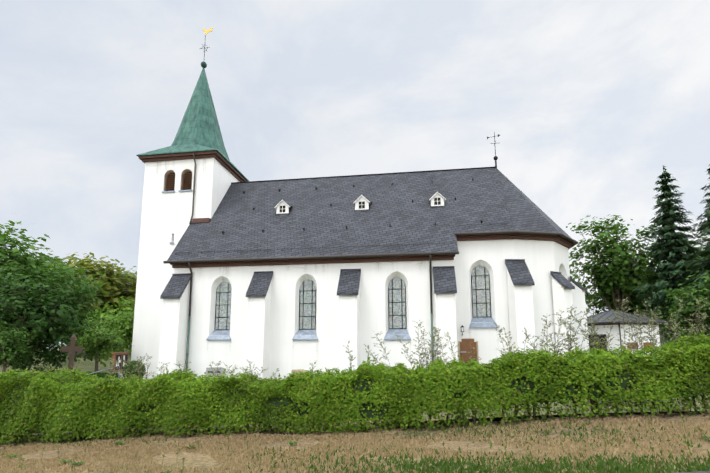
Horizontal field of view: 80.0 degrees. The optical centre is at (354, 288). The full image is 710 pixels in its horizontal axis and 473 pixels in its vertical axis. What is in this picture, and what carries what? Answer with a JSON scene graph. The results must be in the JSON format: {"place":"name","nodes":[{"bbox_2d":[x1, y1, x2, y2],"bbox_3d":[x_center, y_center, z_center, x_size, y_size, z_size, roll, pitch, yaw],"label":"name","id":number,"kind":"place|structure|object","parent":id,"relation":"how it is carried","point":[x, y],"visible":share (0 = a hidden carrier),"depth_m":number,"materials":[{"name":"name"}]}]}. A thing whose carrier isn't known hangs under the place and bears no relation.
{"place":"outdoors","nodes":[
{"label":"outdoors","id":0,"kind":"place"},
{"bbox_2d":[0,348,709,472],"bbox_3d":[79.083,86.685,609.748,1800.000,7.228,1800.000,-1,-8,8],"label":"ground","id":1,"kind":"structure","parent":0,"point":[195,460],"depth_m":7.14,"materials":[{"name":"beige plant"}]},
{"bbox_2d":[0,321,41,371],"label":"tree","id":2,"kind":"object","parent":1,"relation":"on","point":[8,353],"visible":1,"depth_m":20.59,"materials":[{"name":"green plant"}]},
{"bbox_2d":[8,252,66,266],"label":"tree","id":3,"kind":"object","parent":1,"relation":"on","point":[43,262],"depth_m":70.01,"materials":[{"name":"green plant"}]},
{"bbox_2d":[0,258,108,371],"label":"tree","id":4,"kind":"object","parent":1,"relation":"on","point":[31,311],"visible":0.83,"depth_m":23.45,"materials":[{"name":"green plant"}]},
{"bbox_2d":[0,220,109,343],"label":"tree","id":5,"kind":"object","parent":1,"relation":"on","point":[14,253],"visible":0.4,"depth_m":38.44,"materials":[{"name":"green plant"}]},
{"bbox_2d":[61,334,83,370],"bbox_3d":[-13.819,3.489,20.621,0.920,2.633,0.180,5,-9,-32],"label":"wayside cross","id":6,"kind":"object","parent":1,"relation":"on","point":[72,349],"visible":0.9,"depth_m":20.60,"materials":[{"name":"brown stone"}]},
{"bbox_2d":[43,371,120,379],"bbox_3d":[-13.903,4.557,21.398,5.052,0.747,0.832,-4,-9,24],"label":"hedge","id":7,"kind":"object","parent":1,"relation":"on","point":[100,374],"visible":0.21,"depth_m":20.58,"materials":[{"name":"green plant"}]},
{"bbox_2d":[49,252,136,346],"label":"tree","id":8,"kind":"object","parent":1,"relation":"on","point":[114,291],"visible":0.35,"depth_m":61.56,"materials":[{"name":"green plant"}]},
{"bbox_2d":[61,317,133,371],"bbox_3d":[-14.314,3.423,23.720,3.401,3.644,3.328,-6,-10,36],"label":"tree","id":9,"kind":"object","parent":1,"relation":"on","point":[97,343],"visible":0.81,"depth_m":23.58,"materials":[{"name":"green plant"}]},
{"bbox_2d":[77,296,134,366],"bbox_3d":[-19.577,3.556,35.303,6.931,6.509,6.757,5,-9,-32],"label":"tree","id":10,"kind":"object","parent":1,"relation":"on","point":[121,323],"visible":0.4,"depth_m":34.48,"materials":[{"name":"green plant"}]},
{"bbox_2d":[81,263,136,351],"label":"tree","id":11,"kind":"object","parent":1,"relation":"on","point":[126,272],"visible":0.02,"depth_m":77.81,"materials":[{"name":"green plant"}]},
{"bbox_2d":[111,352,129,371],"bbox_3d":[-12.011,4.079,21.613,0.240,1.706,1.900,1,-8,-8],"label":"notice board","id":12,"kind":"object","parent":1,"relation":"on","point":[117,356],"visible":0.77,"depth_m":21.43,"materials":[{"name":"brown wood"}]},
{"bbox_2d":[122,360,145,378],"bbox_3d":[-9.829,3.841,18.814,0.952,1.323,0.947,-1,-8,8],"label":"ball shrub","id":13,"kind":"object","parent":1,"relation":"on","point":[131,366],"visible":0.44,"depth_m":18.56,"materials":[{"name":"green plant"}]},
{"bbox_2d":[206,367,319,381],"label":"gravestones","id":14,"kind":"object","parent":1,"relation":"on","point":[209,369],"visible":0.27,"depth_m":19.95,"materials":[{"name":"grey stone"}]},
{"bbox_2d":[0,332,709,444],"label":"hedge","id":15,"kind":"object","parent":1,"relation":"on","point":[54,405],"visible":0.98,"depth_m":8.16,"materials":[{"name":"green plant"}]},
{"bbox_2d":[131,27,588,384],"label":"church","id":16,"kind":"structure","parent":1,"relation":"on","point":[237,268],"depth_m":21.91,"materials":[{"name":"white paint"}]},
{"bbox_2d":[26,295,709,423],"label":"shrubs","id":17,"kind":"object","parent":1,"relation":"on","point":[594,334],"visible":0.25,"depth_m":9.06,"materials":[{"name":"green plant"}]},
{"bbox_2d":[566,215,664,326],"bbox_3d":[23.697,-0.263,38.717,9.389,13.322,9.400,-8,-11,44],"label":"tree","id":18,"kind":"object","parent":1,"relation":"on","point":[623,271],"visible":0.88,"depth_m":37.89,"materials":[{"name":"green plant"}]},
{"bbox_2d":[587,309,666,353],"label":"outbuilding","id":19,"kind":"structure","parent":1,"relation":"on","point":[615,329],"depth_m":25.22,"materials":[{"name":"white paint"}]},
{"bbox_2d":[586,287,671,327],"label":"tree","id":20,"kind":"object","parent":1,"relation":"on","point":[606,307],"visible":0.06,"depth_m":40.17,"materials":[{"name":"green plant"}]},
{"bbox_2d":[634,165,706,348],"bbox_3d":[25.605,-2.326,34.126,6.929,16.242,7.650,-4,-9,27],"label":"conifer","id":21,"kind":"object","parent":1,"relation":"on","point":[671,245],"visible":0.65,"depth_m":33.87,"materials":[{"name":"green plant"}]},
{"bbox_2d":[647,236,709,304],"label":"tree","id":22,"kind":"object","parent":1,"relation":"on","point":[708,256],"depth_m":42.90,"materials":[{"name":"green plant"}]},
{"bbox_2d":[657,270,709,339],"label":"tree","id":23,"kind":"object","parent":1,"relation":"on","point":[690,305],"visible":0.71,"depth_m":27.65,"materials":[{"name":"green plant"}]},
{"bbox_2d":[674,164,709,342],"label":"conifer","id":24,"kind":"object","parent":1,"relation":"on","point":[704,228],"visible":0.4,"depth_m":31.18,"materials":[{"name":"green plant"}]},
{"bbox_2d":[0,0,709,347],"label":"sky","id":25,"kind":"structure","parent":0,"point":[588,102],"materials":[{"name":"white"}]},
{"bbox_2d":[379,411,699,422],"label":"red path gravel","id":26,"kind":"structure","parent":0,"point":[500,418],"depth_m":8.92,"materials":[{"name":"gravel"}]},
{"bbox_2d":[672,471,709,472],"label":"road","id":27,"kind":"structure","parent":0,"point":[694,472],"depth_m":4.50,"materials":[{"name":"grey asphalt"}]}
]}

